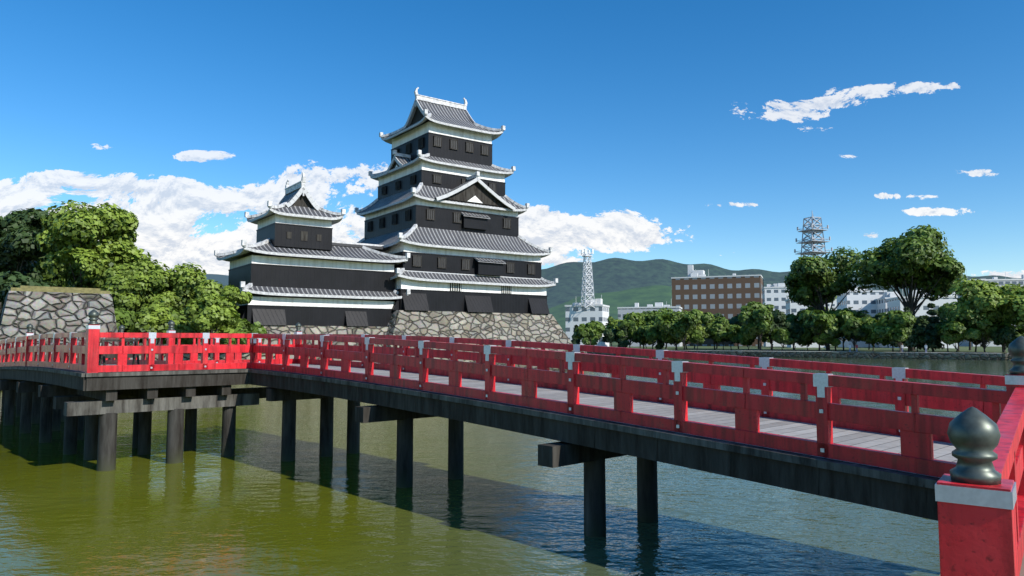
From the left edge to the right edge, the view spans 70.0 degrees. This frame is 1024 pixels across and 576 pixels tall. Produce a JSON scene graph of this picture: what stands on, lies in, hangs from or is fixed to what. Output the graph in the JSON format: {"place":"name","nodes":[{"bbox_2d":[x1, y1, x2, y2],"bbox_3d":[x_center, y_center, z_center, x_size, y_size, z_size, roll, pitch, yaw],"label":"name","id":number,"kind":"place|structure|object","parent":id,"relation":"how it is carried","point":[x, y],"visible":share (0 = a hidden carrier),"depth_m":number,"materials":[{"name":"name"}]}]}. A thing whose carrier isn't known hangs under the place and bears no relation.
{"place":"outdoors","nodes":[
{"label":"outdoors","id":0,"kind":"place"},
{"bbox_2d":[1,350,586,390],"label":"honmaru island","id":1,"kind":"structure","parent":0,"point":[245,356],"depth_m":66.49,"materials":[{"name":"stone"}]},
{"bbox_2d":[0,207,49,310],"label":"dark tree","id":2,"kind":"object","parent":1,"relation":"on","point":[20,230],"visible":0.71,"depth_m":76.76,"materials":[{"name":"green plant"}]},
{"bbox_2d":[0,271,57,312],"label":"tree","id":3,"kind":"object","parent":1,"relation":"on","point":[16,279],"visible":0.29,"depth_m":63.83,"materials":[{"name":"green plant"}]},
{"bbox_2d":[28,253,70,286],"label":"tree","id":4,"kind":"object","parent":1,"relation":"on","point":[46,276],"visible":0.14,"depth_m":87.96,"materials":[{"name":"green plant"}]},
{"bbox_2d":[0,286,117,357],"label":"stone wall","id":5,"kind":"structure","parent":1,"relation":"on","point":[44,310],"depth_m":54.55,"materials":[{"name":"stone"},{"name":"grass"}]},
{"bbox_2d":[62,279,105,286],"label":"tree","id":6,"kind":"object","parent":1,"relation":"on","point":[64,284],"visible":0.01,"depth_m":81.61,"materials":[{"name":"green plant"}]},
{"bbox_2d":[34,199,154,289],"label":"broad tree","id":7,"kind":"object","parent":1,"relation":"on","point":[81,255],"visible":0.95,"depth_m":72.45,"materials":[{"name":"green plant"}]},
{"bbox_2d":[114,307,142,345],"bbox_3d":[-33.595,3.848,63.494,4.594,4.513,5.199,0,-4,0],"label":"bush","id":8,"kind":"object","parent":1,"relation":"on","point":[123,317],"visible":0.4,"depth_m":62.73,"materials":[{"name":"green plant"}]},
{"bbox_2d":[100,259,185,312],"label":"tree","id":9,"kind":"object","parent":1,"relation":"on","point":[128,287],"visible":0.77,"depth_m":68.28,"materials":[{"name":"green plant"}]},
{"bbox_2d":[124,304,191,344],"bbox_3d":[-31.355,3.745,64.398,4.525,4.827,5.901,-4,-6,41],"label":"bush","id":10,"kind":"object","parent":1,"relation":"on","point":[151,318],"visible":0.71,"depth_m":63.79,"materials":[{"name":"green plant"}]},
{"bbox_2d":[161,307,199,353],"bbox_3d":[-29.414,4.026,66.263,5.684,4.517,5.336,0,-4,0],"label":"bush","id":11,"kind":"object","parent":1,"relation":"on","point":[174,313],"visible":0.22,"depth_m":64.37,"materials":[{"name":"green plant"}]},
{"bbox_2d":[137,262,227,344],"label":"tree","id":12,"kind":"object","parent":1,"relation":"on","point":[178,286],"visible":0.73,"depth_m":69.97,"materials":[{"name":"green plant"}]},
{"bbox_2d":[183,292,239,357],"bbox_3d":[-25.569,3.141,61.787,4.319,5.602,3.812,0,-4,0],"label":"young tree","id":13,"kind":"object","parent":1,"relation":"on","point":[206,312],"visible":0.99,"depth_m":61.11,"materials":[{"name":"green plant"}]},
{"bbox_2d":[186,320,243,344],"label":"bush","id":14,"kind":"object","parent":1,"relation":"on","point":[226,329],"visible":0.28,"depth_m":65.28,"materials":[{"name":"green plant"}]},
{"bbox_2d":[190,279,252,353],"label":"tree","id":15,"kind":"object","parent":1,"relation":"on","point":[231,295],"visible":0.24,"depth_m":67.28,"materials":[{"name":"green plant"}]},
{"bbox_2d":[220,318,266,344],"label":"bush","id":16,"kind":"object","parent":1,"relation":"on","point":[255,327],"visible":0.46,"depth_m":66.17,"materials":[{"name":"green plant"}]},
{"bbox_2d":[208,87,571,370],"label":"castle","id":17,"kind":"structure","parent":1,"relation":"on","point":[442,248],"depth_m":84.51,"materials":[{"name":"paint"}]},
{"bbox_2d":[0,355,1013,575],"bbox_3d":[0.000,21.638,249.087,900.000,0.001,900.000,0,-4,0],"label":"moat water","id":18,"kind":"structure","parent":0,"point":[506,505],"depth_m":15.09,"materials":[{"name":"green liquid"}]},
{"bbox_2d":[0,309,1023,537],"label":"bridge","id":19,"kind":"structure","parent":18,"relation":"in","point":[900,458],"depth_m":14.40,"materials":[{"name":"red paint"}]},
{"bbox_2d":[0,0,1023,277],"label":"sky","id":20,"kind":"structure","parent":0,"point":[680,131],"materials":[{"name":"blue"}]},
{"bbox_2d":[126,342,1011,360],"bbox_3d":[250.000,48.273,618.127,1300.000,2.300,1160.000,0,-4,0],"label":"bank","id":21,"kind":"structure","parent":0,"point":[991,353],"depth_m":158.17,"materials":[{"name":"stone"}]},
{"bbox_2d":[571,325,580,343],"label":"tree","id":22,"kind":"object","parent":21,"relation":"on","point":[574,340],"visible":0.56,"depth_m":198.70,"materials":[{"name":"green plant"}]},
{"bbox_2d":[565,295,609,346],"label":"building","id":23,"kind":"structure","parent":21,"relation":"on","point":[578,314],"depth_m":240.93,"materials":[{"name":"concrete"}]},
{"bbox_2d":[581,249,594,307],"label":"lattice tower","id":24,"kind":"structure","parent":23,"relation":"on","point":[588,255],"depth_m":240.49,"materials":[{"name":"silver metal"}]},
{"bbox_2d":[574,320,605,344],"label":"tree","id":25,"kind":"object","parent":21,"relation":"on","point":[593,328],"visible":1,"depth_m":126.88,"materials":[{"name":"green plant"}]},
{"bbox_2d":[581,333,601,345],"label":"tree","id":26,"kind":"object","parent":21,"relation":"on","point":[594,340],"visible":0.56,"depth_m":194.25,"materials":[{"name":"green plant"}]},
{"bbox_2d":[602,328,618,346],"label":"tree","id":27,"kind":"object","parent":21,"relation":"on","point":[610,336],"visible":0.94,"depth_m":191.72,"materials":[{"name":"green plant"}]},
{"bbox_2d":[617,321,629,347],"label":"tree","id":28,"kind":"object","parent":21,"relation":"on","point":[624,342],"visible":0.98,"depth_m":189.51,"materials":[{"name":"green plant"}]},
{"bbox_2d":[607,312,639,330],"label":"tree","id":29,"kind":"object","parent":21,"relation":"on","point":[612,322],"visible":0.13,"depth_m":210.01,"materials":[{"name":"green plant"}]},
{"bbox_2d":[616,320,643,347],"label":"tree","id":30,"kind":"object","parent":21,"relation":"on","point":[632,326],"visible":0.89,"depth_m":190.16,"materials":[{"name":"green plant"}]},
{"bbox_2d":[626,312,656,326],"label":"tree","id":31,"kind":"object","parent":21,"relation":"on","point":[640,319],"visible":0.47,"depth_m":198.32,"materials":[{"name":"green plant"}]},
{"bbox_2d":[639,310,653,347],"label":"tree","id":32,"kind":"object","parent":21,"relation":"on","point":[647,312],"visible":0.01,"depth_m":230.91,"materials":[{"name":"green plant"}]},
{"bbox_2d":[638,337,656,348],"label":"tree","id":33,"kind":"object","parent":21,"relation":"on","point":[644,341],"visible":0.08,"depth_m":195.43,"materials":[{"name":"green plant"}]},
{"bbox_2d":[617,301,682,346],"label":"building","id":34,"kind":"structure","parent":21,"relation":"on","point":[622,311],"depth_m":301.66,"materials":[{"name":"concrete"}]},
{"bbox_2d":[637,320,668,349],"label":"tree","id":35,"kind":"object","parent":21,"relation":"on","point":[648,330],"visible":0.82,"depth_m":183.65,"materials":[{"name":"green plant"}]},
{"bbox_2d":[655,339,664,349],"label":"tree","id":36,"kind":"object","parent":21,"relation":"on","point":[660,345],"visible":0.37,"depth_m":186.76,"materials":[{"name":"green plant"}]},
{"bbox_2d":[651,307,672,348],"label":"tree","id":37,"kind":"object","parent":21,"relation":"on","point":[662,310],"visible":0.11,"depth_m":200.98,"materials":[{"name":"green plant"}]},
{"bbox_2d":[658,331,689,349],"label":"tree","id":38,"kind":"object","parent":21,"relation":"on","point":[688,336],"visible":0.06,"depth_m":182.75,"materials":[{"name":"green plant"}]},
{"bbox_2d":[663,334,688,349],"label":"tree","id":39,"kind":"object","parent":21,"relation":"on","point":[670,340],"visible":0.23,"depth_m":182.81,"materials":[{"name":"green plant"}]},
{"bbox_2d":[654,309,701,349],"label":"tree","id":40,"kind":"object","parent":21,"relation":"on","point":[679,325],"visible":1,"depth_m":177.39,"materials":[{"name":"green plant"}]},
{"bbox_2d":[671,310,709,349],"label":"tree","id":41,"kind":"object","parent":21,"relation":"on","point":[701,329],"visible":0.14,"depth_m":191.12,"materials":[{"name":"green plant"}]},
{"bbox_2d":[689,330,704,349],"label":"tree","id":42,"kind":"object","parent":21,"relation":"on","point":[695,337],"visible":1,"depth_m":176.89,"materials":[{"name":"green plant"}]},
{"bbox_2d":[702,313,725,348],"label":"tree","id":43,"kind":"object","parent":21,"relation":"on","point":[716,315],"visible":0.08,"depth_m":205.57,"materials":[{"name":"green plant"}]},
{"bbox_2d":[699,312,729,349],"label":"tree","id":44,"kind":"object","parent":21,"relation":"on","point":[709,320],"visible":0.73,"depth_m":181.60,"materials":[{"name":"green plant"}]},
{"bbox_2d":[671,265,763,345],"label":"brown office building","id":45,"kind":"structure","parent":21,"relation":"on","point":[728,297],"depth_m":331.42,"materials":[{"name":"brick"}]},
{"bbox_2d":[711,323,740,349],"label":"tree","id":46,"kind":"object","parent":21,"relation":"on","point":[731,333],"visible":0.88,"depth_m":178.27,"materials":[{"name":"green plant"}]},
{"bbox_2d":[728,314,741,348],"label":"tree","id":47,"kind":"object","parent":21,"relation":"on","point":[733,320],"visible":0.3,"depth_m":206.49,"materials":[{"name":"green plant"}]},
{"bbox_2d":[738,326,759,349],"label":"tree","id":48,"kind":"object","parent":21,"relation":"on","point":[745,338],"visible":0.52,"depth_m":174.61,"materials":[{"name":"green plant"}]},
{"bbox_2d":[738,307,773,350],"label":"tree","id":49,"kind":"object","parent":21,"relation":"on","point":[761,319],"visible":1,"depth_m":168.34,"materials":[{"name":"green plant"}]},
{"bbox_2d":[740,301,774,348],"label":"tree","id":50,"kind":"object","parent":21,"relation":"on","point":[750,306],"visible":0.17,"depth_m":204.67,"materials":[{"name":"green plant"}]},
{"bbox_2d":[761,336,771,346],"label":"tree","id":51,"kind":"object","parent":21,"relation":"on","point":[764,339],"visible":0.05,"depth_m":205.52,"materials":[{"name":"green plant"}]},
{"bbox_2d":[751,309,786,350],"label":"tree","id":52,"kind":"object","parent":21,"relation":"on","point":[780,318],"visible":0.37,"depth_m":171.20,"materials":[{"name":"green plant"}]},
{"bbox_2d":[762,283,789,346],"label":"white building","id":53,"kind":"structure","parent":21,"relation":"on","point":[775,295],"depth_m":300.92,"materials":[{"name":"concrete"}]},
{"bbox_2d":[771,328,793,350],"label":"tree","id":54,"kind":"object","parent":21,"relation":"on","point":[780,336],"visible":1,"depth_m":166.28,"materials":[{"name":"green plant"}]},
{"bbox_2d":[775,321,803,350],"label":"tree","id":55,"kind":"object","parent":21,"relation":"on","point":[795,330],"visible":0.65,"depth_m":168.33,"materials":[{"name":"green plant"}]},
{"bbox_2d":[784,310,803,349],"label":"tree","id":56,"kind":"object","parent":21,"relation":"on","point":[792,318],"visible":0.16,"depth_m":190.61,"materials":[{"name":"green plant"}]},
{"bbox_2d":[785,299,825,347],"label":"white building","id":57,"kind":"structure","parent":21,"relation":"on","point":[794,308],"depth_m":251.21,"materials":[{"name":"concrete"}]},
{"bbox_2d":[797,328,816,350],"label":"tree","id":58,"kind":"object","parent":21,"relation":"on","point":[807,338],"visible":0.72,"depth_m":168.79,"materials":[{"name":"green plant"}]},
{"bbox_2d":[797,306,828,349],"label":"tree","id":59,"kind":"object","parent":21,"relation":"on","point":[811,308],"visible":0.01,"depth_m":189.23,"materials":[{"name":"green plant"}]},
{"bbox_2d":[798,310,840,350],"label":"tree","id":60,"kind":"object","parent":21,"relation":"on","point":[817,322],"visible":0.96,"depth_m":162.44,"materials":[{"name":"green plant"}]},
{"bbox_2d":[813,333,840,350],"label":"tree","id":61,"kind":"object","parent":21,"relation":"on","point":[825,340],"visible":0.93,"depth_m":162.95,"materials":[{"name":"green plant"}]},
{"bbox_2d":[784,246,876,349],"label":"tree","id":62,"kind":"object","parent":21,"relation":"on","point":[816,282],"visible":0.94,"depth_m":179.29,"materials":[{"name":"green plant"}]},
{"bbox_2d":[825,307,847,350],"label":"tree","id":63,"kind":"object","parent":21,"relation":"on","point":[835,311],"visible":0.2,"depth_m":164.47,"materials":[{"name":"green plant"}]},
{"bbox_2d":[839,307,868,349],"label":"tree","id":64,"kind":"object","parent":21,"relation":"on","point":[857,313],"visible":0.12,"depth_m":173.86,"materials":[{"name":"green plant"}]},
{"bbox_2d":[838,311,872,350],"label":"tree","id":65,"kind":"object","parent":21,"relation":"on","point":[851,326],"visible":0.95,"depth_m":158.58,"materials":[{"name":"green plant"}]},
{"bbox_2d":[837,287,886,346],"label":"white building","id":66,"kind":"structure","parent":21,"relation":"on","point":[866,301],"depth_m":260.63,"materials":[{"name":"concrete"}]},
{"bbox_2d":[851,312,885,350],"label":"tree","id":67,"kind":"object","parent":21,"relation":"on","point":[877,316],"visible":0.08,"depth_m":162.19,"materials":[{"name":"green plant"}]},
{"bbox_2d":[861,311,893,351],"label":"tree","id":68,"kind":"object","parent":21,"relation":"on","point":[870,325],"visible":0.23,"depth_m":155.62,"materials":[{"name":"green plant"}]},
{"bbox_2d":[876,292,899,347],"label":"white building","id":69,"kind":"structure","parent":21,"relation":"on","point":[881,304],"depth_m":254.08,"materials":[{"name":"concrete"}]},
{"bbox_2d":[874,310,915,351],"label":"tree","id":70,"kind":"object","parent":21,"relation":"on","point":[898,327],"visible":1,"depth_m":146.71,"materials":[{"name":"green plant"}]},
{"bbox_2d":[890,307,918,351],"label":"tree","id":71,"kind":"object","parent":21,"relation":"on","point":[911,340],"visible":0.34,"depth_m":149.12,"materials":[{"name":"green plant"}]},
{"bbox_2d":[851,224,966,350],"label":"tree","id":72,"kind":"object","parent":21,"relation":"on","point":[915,259],"visible":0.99,"depth_m":161.46,"materials":[{"name":"green plant"}]},
{"bbox_2d":[912,325,926,351],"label":"tree","id":73,"kind":"object","parent":21,"relation":"on","point":[921,338],"visible":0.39,"depth_m":148.89,"materials":[{"name":"green plant"}]},
{"bbox_2d":[886,289,957,347],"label":"white building","id":74,"kind":"structure","parent":21,"relation":"on","point":[894,303],"depth_m":230.68,"materials":[{"name":"concrete"}]},
{"bbox_2d":[915,314,928,334],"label":"tree","id":75,"kind":"object","parent":21,"relation":"on","point":[922,321],"visible":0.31,"depth_m":167.88,"materials":[{"name":"green plant"}]},
{"bbox_2d":[914,296,944,351],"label":"tree","id":76,"kind":"object","parent":21,"relation":"on","point":[933,341],"visible":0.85,"depth_m":152.09,"materials":[{"name":"green plant"}]},
{"bbox_2d":[934,319,950,351],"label":"tree","id":77,"kind":"object","parent":21,"relation":"on","point":[942,322],"visible":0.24,"depth_m":151.62,"materials":[{"name":"green plant"}]},
{"bbox_2d":[936,297,970,349],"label":"tree","id":78,"kind":"object","parent":21,"relation":"on","point":[941,311],"visible":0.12,"depth_m":176.80,"materials":[{"name":"green plant"}]},
{"bbox_2d":[937,321,981,352],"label":"tree","id":79,"kind":"object","parent":21,"relation":"on","point":[951,332],"visible":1,"depth_m":142.32,"materials":[{"name":"green plant"}]},
{"bbox_2d":[953,317,992,351],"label":"tree","id":80,"kind":"object","parent":21,"relation":"on","point":[976,343],"visible":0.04,"depth_m":152.37,"materials":[{"name":"green plant"}]},
{"bbox_2d":[944,278,1023,352],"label":"tree","id":81,"kind":"object","parent":21,"relation":"on","point":[992,302],"visible":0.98,"depth_m":141.76,"materials":[{"name":"green plant"}]},
{"bbox_2d":[964,317,1015,352],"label":"tree","id":82,"kind":"object","parent":21,"relation":"on","point":[985,327],"visible":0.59,"depth_m":142.05,"materials":[{"name":"green plant"}]},
{"bbox_2d":[957,269,1023,346],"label":"white building","id":83,"kind":"structure","parent":21,"relation":"on","point":[1001,282],"depth_m":301.06,"materials":[{"name":"concrete"}]},
{"bbox_2d":[990,326,1017,352],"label":"tree","id":84,"kind":"object","parent":21,"relation":"on","point":[1005,336],"visible":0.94,"depth_m":139.50,"materials":[{"name":"green plant"}]},
{"bbox_2d":[1014,328,1023,336],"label":"tree","id":85,"kind":"object","parent":21,"relation":"on","point":[1018,332],"visible":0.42,"depth_m":143.56,"materials":[{"name":"green plant"}]},
{"bbox_2d":[146,258,1020,342],"bbox_3d":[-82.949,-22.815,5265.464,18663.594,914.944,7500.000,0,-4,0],"label":"mountains","id":86,"kind":"structure","parent":0,"point":[619,282],"depth_m":4390.30,"materials":[{"name":"green plant"}]},
{"bbox_2d":[794,213,832,261],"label":"lattice tower","id":87,"kind":"structure","parent":0,"point":[811,242],"depth_m":330.87,"materials":[{"name":"silver metal"}]},
{"bbox_2d":[689,350,945,352],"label":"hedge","id":88,"kind":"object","parent":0,"point":[822,351],"depth_m":157.56,"materials":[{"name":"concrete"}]},
{"bbox_2d":[828,299,836,309],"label":"white building","id":89,"kind":"structure","parent":0,"point":[834,305],"depth_m":417.82,"materials":[{"name":"concrete"}]},
{"bbox_2d":[939,554,1023,575],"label":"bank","id":90,"kind":"structure","parent":0,"point":[1022,570],"depth_m":4.98,"materials":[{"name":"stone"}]},
{"bbox_2d":[935,387,1023,575],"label":"post","id":91,"kind":"object","parent":90,"relation":"on","point":[979,493],"visible":1,"depth_m":3.53,"materials":[{"name":"red paint"}]}
]}

